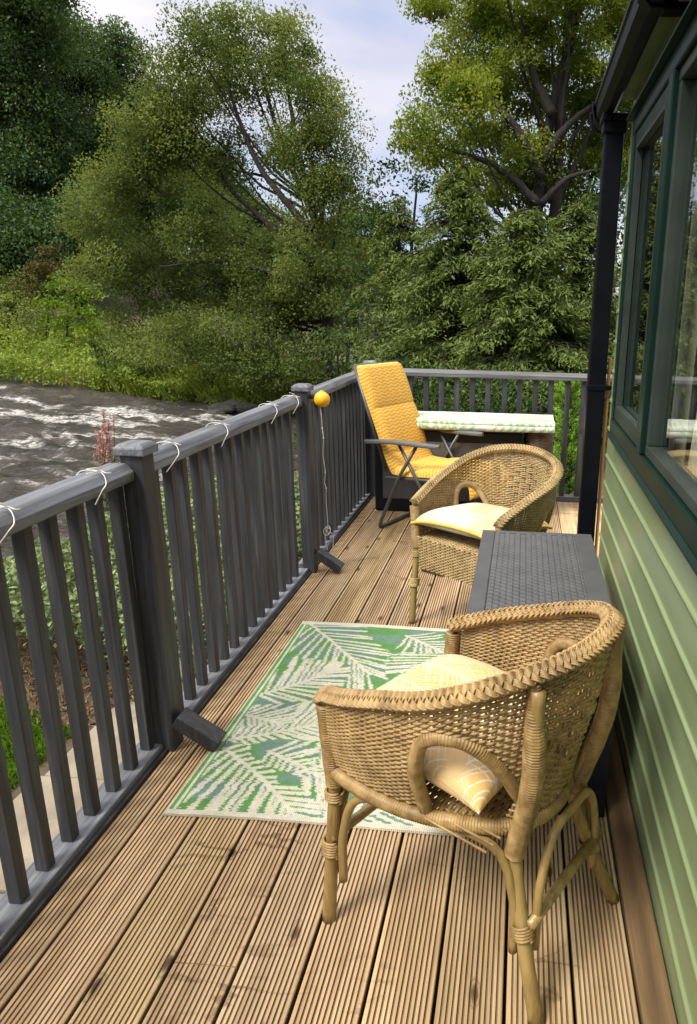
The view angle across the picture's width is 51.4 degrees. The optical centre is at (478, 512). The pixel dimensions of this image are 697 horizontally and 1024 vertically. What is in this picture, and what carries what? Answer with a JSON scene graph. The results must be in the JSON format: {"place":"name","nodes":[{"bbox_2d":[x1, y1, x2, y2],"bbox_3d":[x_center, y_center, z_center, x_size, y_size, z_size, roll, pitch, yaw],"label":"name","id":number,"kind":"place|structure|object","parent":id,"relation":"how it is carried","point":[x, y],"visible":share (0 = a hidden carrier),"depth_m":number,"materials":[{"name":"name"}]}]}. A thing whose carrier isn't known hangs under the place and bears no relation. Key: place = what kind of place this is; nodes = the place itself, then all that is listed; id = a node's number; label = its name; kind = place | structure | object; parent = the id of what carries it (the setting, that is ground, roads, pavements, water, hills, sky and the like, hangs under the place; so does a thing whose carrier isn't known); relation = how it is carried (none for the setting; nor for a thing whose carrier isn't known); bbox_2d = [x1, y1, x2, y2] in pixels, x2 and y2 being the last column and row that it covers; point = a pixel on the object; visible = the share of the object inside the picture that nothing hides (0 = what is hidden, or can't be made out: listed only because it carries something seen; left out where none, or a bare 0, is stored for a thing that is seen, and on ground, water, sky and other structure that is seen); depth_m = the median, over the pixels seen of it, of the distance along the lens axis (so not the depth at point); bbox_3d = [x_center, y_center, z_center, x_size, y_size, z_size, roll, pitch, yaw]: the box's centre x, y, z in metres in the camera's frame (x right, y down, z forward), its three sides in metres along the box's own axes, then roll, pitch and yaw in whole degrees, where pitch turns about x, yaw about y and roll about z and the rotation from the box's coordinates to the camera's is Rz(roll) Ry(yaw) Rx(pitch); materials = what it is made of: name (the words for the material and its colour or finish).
{"place":"outdoors","nodes":[
{"label":"outdoors","id":0,"kind":"place"},
{"bbox_2d":[0,695,70,789],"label":"lawn","id":1,"kind":"structure","parent":0,"point":[38,735],"depth_m":3.35,"materials":[{"name":"green plant"}]},
{"bbox_2d":[0,659,207,897],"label":"path","id":2,"kind":"structure","parent":0,"point":[22,820],"depth_m":2.96,"materials":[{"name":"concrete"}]},
{"bbox_2d":[177,642,206,679],"bbox_3d":[-1.676,0.859,3.984,0.257,0.294,0.205,2,16,3],"label":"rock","id":3,"kind":"object","parent":2,"relation":"on","point":[180,664],"visible":0.03,"depth_m":3.90,"materials":[{"name":"stone"}]},
{"bbox_2d":[0,379,297,564],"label":"river","id":4,"kind":"structure","parent":0,"point":[49,435],"depth_m":18.99,"materials":[{"name":"liquid"}]},
{"bbox_2d":[205,409,224,413],"bbox_3d":[-8.182,-3.055,21.769,0.498,0.284,0.511,-13,22,-41],"label":"rock","id":5,"kind":"object","parent":4,"relation":"in","point":[213,411],"visible":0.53,"depth_m":21.65,"materials":[{"name":"grey stone"}]},
{"bbox_2d":[208,402,235,413],"bbox_3d":[-8.161,-3.274,22.499,0.904,0.447,0.706,2,16,3],"label":"rock","id":6,"kind":"object","parent":4,"relation":"in","point":[227,408],"visible":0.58,"depth_m":22.29,"materials":[{"name":"grey stone"}]},
{"bbox_2d":[236,403,257,411],"bbox_3d":[-7.420,-3.285,22.648,0.840,0.427,0.587,2,16,3],"label":"rock","id":7,"kind":"object","parent":4,"relation":"in","point":[243,407],"visible":0.58,"depth_m":22.40,"materials":[{"name":"grey stone"}]},
{"bbox_2d":[0,218,617,1023],"bbox_3d":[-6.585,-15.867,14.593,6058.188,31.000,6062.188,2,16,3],"label":"ground","id":8,"kind":"structure","parent":0,"point":[44,764],"depth_m":4.27,"materials":[{"name":"green plant"}]},
{"bbox_2d":[0,263,46,336],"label":"bank bush","id":9,"kind":"object","parent":8,"relation":"on","point":[8,279],"visible":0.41,"depth_m":31.74,"materials":[{"name":"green plant"}]},
{"bbox_2d":[0,281,55,350],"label":"bank bush","id":10,"kind":"object","parent":8,"relation":"on","point":[6,297],"visible":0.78,"depth_m":30.92,"materials":[{"name":"green plant"}]},
{"bbox_2d":[6,240,76,342],"bbox_3d":[-18.903,-9.437,31.233,3.178,4.982,2.119,-4,17,-19],"label":"bank bush","id":11,"kind":"object","parent":8,"relation":"on","point":[42,273],"visible":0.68,"depth_m":30.86,"materials":[{"name":"green plant"}]},
{"bbox_2d":[0,0,102,268],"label":"hillside tree","id":12,"kind":"object","parent":8,"relation":"on","point":[28,30],"visible":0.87,"depth_m":41.53,"materials":[{"name":"green plant"}]},
{"bbox_2d":[0,185,106,322],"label":"hillside tree","id":13,"kind":"object","parent":8,"relation":"on","point":[18,236],"visible":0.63,"depth_m":38.83,"materials":[{"name":"green plant"}]},
{"bbox_2d":[27,271,119,359],"bbox_3d":[-16.633,-7.989,29.215,3.844,3.912,2.344,2,16,3],"label":"bank bush","id":14,"kind":"object","parent":8,"relation":"on","point":[66,324],"visible":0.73,"depth_m":28.95,"materials":[{"name":"green plant"}]},
{"bbox_2d":[2,1,152,266],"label":"hillside tree","id":15,"kind":"object","parent":8,"relation":"on","point":[90,85],"visible":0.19,"depth_m":47.01,"materials":[{"name":"green plant"}]},
{"bbox_2d":[20,170,156,314],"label":"hillside tree","id":16,"kind":"object","parent":8,"relation":"on","point":[56,212],"visible":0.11,"depth_m":40.65,"materials":[{"name":"green plant"}]},
{"bbox_2d":[90,410,119,515],"bbox_3d":[-3.122,-0.266,5.878,0.326,1.175,0.342,2,16,3],"label":"willowherb","id":17,"kind":"object","parent":8,"relation":"on","point":[101,455],"visible":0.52,"depth_m":5.80,"materials":[{"name":"pink plant"}]},
{"bbox_2d":[0,609,228,727],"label":"mulch","id":18,"kind":"object","parent":8,"relation":"on","point":[86,687],"visible":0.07,"depth_m":3.90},
{"bbox_2d":[80,329,186,377],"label":"bank bush","id":19,"kind":"object","parent":8,"relation":"on","point":[92,343],"visible":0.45,"depth_m":25.85,"materials":[{"name":"green plant"}]},
{"bbox_2d":[84,14,193,242],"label":"hillside tree","id":20,"kind":"object","parent":8,"relation":"on","point":[124,44],"visible":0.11,"depth_m":50.04,"materials":[{"name":"green plant"}]},
{"bbox_2d":[3,472,301,691],"bbox_3d":[-2.268,0.771,6.011,2.342,2.140,4.442,2,16,3],"label":"ground cover","id":21,"kind":"object","parent":8,"relation":"on","point":[12,579],"visible":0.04,"depth_m":4.10,"materials":[{"name":"green plant"}]},
{"bbox_2d":[0,315,314,403],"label":"bushes","id":22,"kind":"object","parent":8,"relation":"on","point":[72,366],"visible":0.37,"depth_m":27.50,"materials":[{"name":"green plant"}]},
{"bbox_2d":[131,111,223,256],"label":"hillside tree","id":23,"kind":"object","parent":8,"relation":"on","point":[189,195],"visible":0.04,"depth_m":55.46,"materials":[{"name":"green plant"}]},
{"bbox_2d":[143,136,259,275],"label":"hillside tree","id":24,"kind":"object","parent":8,"relation":"on","point":[237,191],"visible":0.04,"depth_m":57.03,"materials":[{"name":"green plant"}]},
{"bbox_2d":[162,258,242,340],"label":"bank bush","id":25,"kind":"object","parent":8,"relation":"on","point":[187,307],"visible":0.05,"depth_m":25.85,"materials":[{"name":"green plant"}]},
{"bbox_2d":[45,0,382,396],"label":"alder tree","id":26,"kind":"object","parent":8,"relation":"on","point":[329,184],"visible":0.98,"depth_m":20.42,"materials":[{"name":"green plant"}]},
{"bbox_2d":[92,347,369,415],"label":"bank grass","id":27,"kind":"structure","parent":8,"relation":"on","point":[129,388],"depth_m":24.50,"materials":[{"name":"green plant"}]},
{"bbox_2d":[223,399,242,404],"bbox_3d":[-7.964,-3.451,23.117,1.006,0.508,0.784,-7,18,-25],"label":"rock","id":28,"kind":"object","parent":8,"relation":"on","point":[235,401],"visible":0.26,"depth_m":22.95,"materials":[{"name":"grey stone"}]},
{"bbox_2d":[183,185,305,301],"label":"hillside tree","id":29,"kind":"object","parent":8,"relation":"on","point":[248,222],"visible":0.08,"depth_m":48.46,"materials":[{"name":"green plant"}]},
{"bbox_2d":[242,322,369,386],"bbox_3d":[-4.892,-3.517,19.922,3.934,3.637,2.257,2,16,3],"label":"dark bush","id":30,"kind":"object","parent":8,"relation":"on","point":[292,367],"visible":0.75,"depth_m":19.72,"materials":[{"name":"green plant"}]},
{"bbox_2d":[254,210,366,320],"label":"hillside tree","id":31,"kind":"object","parent":8,"relation":"on","point":[288,212],"visible":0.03,"depth_m":46.37,"materials":[{"name":"green plant"}]},
{"bbox_2d":[287,194,407,334],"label":"hillside tree","id":32,"kind":"object","parent":8,"relation":"on","point":[363,235],"visible":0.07,"depth_m":43.14,"materials":[{"name":"green plant"}]},
{"bbox_2d":[336,211,373,362],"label":"bank bush","id":33,"kind":"object","parent":8,"relation":"on","point":[347,279],"visible":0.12,"depth_m":24.89,"materials":[{"name":"green plant"}]},
{"bbox_2d":[310,157,439,380],"bbox_3d":[-2.262,-4.533,17.728,4.041,7.883,3.066,2,16,3],"label":"dark bush","id":34,"kind":"object","parent":8,"relation":"on","point":[377,207],"visible":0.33,"depth_m":16.65,"materials":[{"name":"green plant"}]},
{"bbox_2d":[341,198,447,375],"bbox_3d":[-1.604,-2.958,14.291,3.561,6.345,3.520,13,20,35],"label":"hemlock tree","id":35,"kind":"object","parent":8,"relation":"on","point":[397,221],"visible":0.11,"depth_m":13.61,"materials":[{"name":"green plant"}]},
{"bbox_2d":[369,169,514,411],"bbox_3d":[-0.397,-3.372,12.548,4.340,4.994,4.055,-10,20,-34],"label":"hemlock tree","id":36,"kind":"object","parent":8,"relation":"on","point":[461,196],"visible":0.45,"depth_m":11.71,"materials":[{"name":"green plant"}]},
{"bbox_2d":[292,395,608,465],"bbox_3d":[0.624,-1.426,13.111,6.362,2.054,8.118,2,16,3],"label":"bank growth","id":37,"kind":"object","parent":8,"relation":"on","point":[295,434],"visible":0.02,"depth_m":10.66,"materials":[{"name":"green plant"}]},
{"bbox_2d":[392,355,524,444],"bbox_3d":[-0.457,-1.250,9.837,2.603,1.843,1.376,5,17,13],"label":"dark bush","id":38,"kind":"object","parent":8,"relation":"on","point":[419,392],"visible":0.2,"depth_m":9.50,"materials":[{"name":"green plant"}]},
{"bbox_2d":[389,158,627,363],"bbox_3d":[0.827,-3.683,14.697,5.885,7.063,2.942,2,16,3],"label":"dark bush","id":39,"kind":"object","parent":8,"relation":"on","point":[595,201],"visible":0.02,"depth_m":13.81,"materials":[{"name":"green plant"}]},
{"bbox_2d":[386,0,633,270],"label":"oak tree","id":40,"kind":"object","parent":8,"relation":"on","point":[481,82],"visible":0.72,"depth_m":15.16,"materials":[{"name":"green plant"}]},
{"bbox_2d":[430,200,613,452],"bbox_3d":[0.735,-2.709,11.244,4.013,4.190,3.809,2,16,3],"label":"hemlock tree","id":41,"kind":"object","parent":8,"relation":"on","point":[523,301],"visible":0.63,"depth_m":10.64,"materials":[{"name":"green plant"}]},
{"bbox_2d":[466,346,613,482],"bbox_3d":[0.984,-1.170,8.896,2.233,1.963,1.667,-8,19,-29],"label":"dark bush","id":42,"kind":"object","parent":8,"relation":"on","point":[527,402],"visible":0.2,"depth_m":8.85,"materials":[{"name":"green plant"}]},
{"bbox_2d":[534,372,581,503],"bbox_3d":[0.779,-0.433,6.325,0.602,1.634,0.696,2,16,3],"label":"young conifer","id":43,"kind":"object","parent":8,"relation":"on","point":[569,484],"visible":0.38,"depth_m":6.21,"materials":[{"name":"green plant"}]},
{"bbox_2d":[512,200,620,439],"bbox_3d":[1.768,-2.966,11.998,3.644,4.309,3.166,-14,23,-43],"label":"hemlock tree","id":44,"kind":"object","parent":8,"relation":"on","point":[580,237],"visible":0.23,"depth_m":11.40,"materials":[{"name":"green plant"}]},
{"bbox_2d":[577,0,696,1023],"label":"holiday cabin","id":45,"kind":"object","parent":8,"relation":"on","point":[647,558],"visible":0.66,"depth_m":1.98,"materials":[{"name":"green wood"}]},
{"bbox_2d":[606,0,696,575],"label":"window","id":46,"kind":"structure","parent":45,"relation":"in","point":[666,105],"depth_m":1.95,"materials":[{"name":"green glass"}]},
{"bbox_2d":[668,170,696,463],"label":"curtain","id":47,"kind":"object","parent":45,"relation":"hanging from","point":[684,378],"visible":0.13,"depth_m":2.08,"materials":[{"name":"white fabric"}]},
{"bbox_2d":[687,414,696,476],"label":"curtain","id":48,"kind":"object","parent":45,"relation":"hanging from","point":[692,464],"visible":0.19,"depth_m":1.93,"materials":[{"name":"fabric"}]},
{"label":"deck frame","id":49,"kind":"structure","parent":8,"relation":"on","visible":0},
{"bbox_2d":[0,497,639,1023],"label":"deck","id":50,"kind":"structure","parent":49,"relation":"on","point":[150,913],"depth_m":1.72,"materials":[{"name":"brown wood"}]},
{"bbox_2d":[0,360,375,962],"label":"deck railing","id":51,"kind":"object","parent":50,"relation":"attached to","point":[267,574],"visible":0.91,"depth_m":2.22,"materials":[{"name":"grey wood"}]},
{"bbox_2d":[0,503,20,542],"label":"wire tie","id":52,"kind":"object","parent":51,"relation":"attached to","point":[5,506],"visible":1,"depth_m":1.57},
{"bbox_2d":[76,468,110,504],"bbox_3d":[-1.065,-0.075,1.904,0.107,0.088,0.094,2,16,3],"label":"wire tie","id":53,"kind":"object","parent":51,"relation":"attached to","point":[100,471],"visible":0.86,"depth_m":1.92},
{"bbox_2d":[157,440,181,471],"bbox_3d":[-1.039,-0.187,2.290,0.107,0.087,0.121,2,16,3],"label":"wire tie","id":54,"kind":"object","parent":51,"relation":"attached to","point":[174,443],"visible":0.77,"depth_m":2.32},
{"bbox_2d":[205,420,227,446],"bbox_3d":[-1.013,-0.304,2.685,0.107,0.091,0.100,2,16,3],"label":"wire tie","id":55,"kind":"object","parent":51,"relation":"attached to","point":[223,424],"visible":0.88,"depth_m":2.70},
{"bbox_2d":[258,401,277,423],"bbox_3d":[-0.979,-0.458,3.211,0.107,0.091,0.117,2,16,3],"label":"wire tie","id":56,"kind":"object","parent":51,"relation":"attached to","point":[270,404],"visible":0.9,"depth_m":3.24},
{"bbox_2d":[281,392,298,412],"bbox_3d":[-0.959,-0.548,3.515,0.107,0.094,0.133,2,16,3],"label":"wire tie","id":57,"kind":"object","parent":51,"relation":"attached to","point":[290,396],"visible":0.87,"depth_m":3.55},
{"bbox_2d":[309,390,329,406],"bbox_3d":[-0.816,-0.585,3.649,0.112,0.084,0.110,-11,21,-37],"label":"ball","id":58,"kind":"object","parent":51,"relation":"attached to","point":[321,398],"visible":1,"depth_m":3.61,"materials":[{"name":"yellow plastic"}]},
{"bbox_2d":[320,407,333,550],"bbox_3d":[-0.830,-0.171,3.808,0.052,0.826,0.083,2,16,3],"label":"hanging cord","id":59,"kind":"object","parent":58,"relation":"hanging from","point":[329,528],"visible":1,"depth_m":3.86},
{"bbox_2d":[163,621,467,836],"bbox_3d":[-0.416,0.711,2.640,0.917,0.010,1.312,2,16,3],"label":"outdoor rug","id":60,"kind":"object","parent":50,"relation":"on","point":[263,761],"visible":0.53,"depth_m":2.44,"materials":[{"name":"green fabric"}]},
{"bbox_2d":[353,360,483,527],"bbox_3d":[-0.337,-0.433,4.679,0.842,1.060,0.620,10,18,27],"label":"folding recliner","id":61,"kind":"object","parent":50,"relation":"on","point":[398,443],"visible":0.67,"depth_m":4.54,"materials":[{"name":"grey metal"}]},
{"bbox_2d":[356,362,507,499],"bbox_3d":[-0.286,-0.560,4.615,0.922,0.764,0.486,10,18,27],"label":"chevron pad","id":62,"kind":"object","parent":61,"relation":"on","point":[387,392],"visible":0.73,"depth_m":4.62,"materials":[{"name":"fabric"}]},
{"bbox_2d":[370,425,524,510],"bbox_3d":[-0.212,-0.360,5.182,1.075,0.643,0.475,2,16,3],"label":"storage box","id":63,"kind":"object","parent":50,"relation":"on","point":[404,493],"visible":0.3,"depth_m":4.98,"materials":[{"name":"plastic"}]},
{"bbox_2d":[416,411,554,432],"bbox_3d":[-0.048,-0.651,5.020,1.155,0.074,0.427,2,16,3],"label":"folded mat","id":64,"kind":"object","parent":63,"relation":"on","point":[493,422],"visible":0.83,"depth_m":4.84,"materials":[{"name":"white fabric"}]},
{"bbox_2d":[312,600,625,1023],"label":"wicker armchair","id":65,"kind":"object","parent":50,"relation":"on","point":[546,781],"visible":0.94,"depth_m":1.46,"materials":[{"name":"wicker"}]},
{"bbox_2d":[356,654,574,813],"bbox_3d":[-0.043,0.469,1.632,0.415,0.136,0.415,15,20,34],"label":"cushion","id":66,"kind":"object","parent":65,"relation":"on","point":[473,783],"visible":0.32,"depth_m":1.44,"materials":[{"name":"fabric"}]},
{"bbox_2d":[408,444,563,623],"bbox_3d":[0.050,0.120,3.296,0.614,0.806,0.617,14,20,36],"label":"wicker armchair","id":67,"kind":"object","parent":50,"relation":"on","point":[430,545],"visible":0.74,"depth_m":3.28,"materials":[{"name":"wicker"}]},
{"bbox_2d":[421,568,442,575],"bbox_3d":[-0.254,0.331,3.935,0.150,0.016,0.034,12,19,32],"label":"metal strip","id":68,"kind":"object","parent":67,"relation":"attached to","point":[430,572],"visible":0.36,"depth_m":3.93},
{"bbox_2d":[411,503,552,539],"bbox_3d":[0.018,0.034,3.244,0.475,0.100,0.475,13,15,37],"label":"cushion","id":69,"kind":"object","parent":67,"relation":"on","point":[473,520],"visible":0.67,"depth_m":3.12,"materials":[{"name":"fabric"}]},
{"bbox_2d":[403,368,611,502],"bbox_3d":[0.716,-0.556,5.370,2.990,0.986,0.092,2,16,3],"label":"end railing","id":70,"kind":"object","parent":50,"relation":"on","point":[472,375],"visible":0.41,"depth_m":5.29,"materials":[{"name":"grey wood"}]},
{"bbox_2d":[467,530,611,816],"bbox_3d":[0.195,0.487,2.451,0.438,0.573,0.960,2,16,3],"label":"storage chest","id":71,"kind":"object","parent":50,"relation":"on","point":[515,568],"visible":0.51,"depth_m":2.37,"materials":[{"name":"plastic"}]},
{"bbox_2d":[605,723,676,1023],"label":"edge plank","id":72,"kind":"object","parent":49,"relation":"on","point":[652,991],"depth_m":1.77,"materials":[{"name":"brown wood"}]},
{"bbox_2d":[40,0,626,299],"label":"sky","id":73,"kind":"structure","parent":0,"point":[373,41],"materials":[{"name":"white"}]},
{"bbox_2d":[523,432,553,497],"bbox_3d":[0.423,-0.326,5.127,0.217,0.644,0.416,2,16,3],"label":"side table","id":74,"kind":"object","parent":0,"point":[543,441],"visible":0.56,"depth_m":4.88,"materials":[{"name":"brown wood"}]}
]}

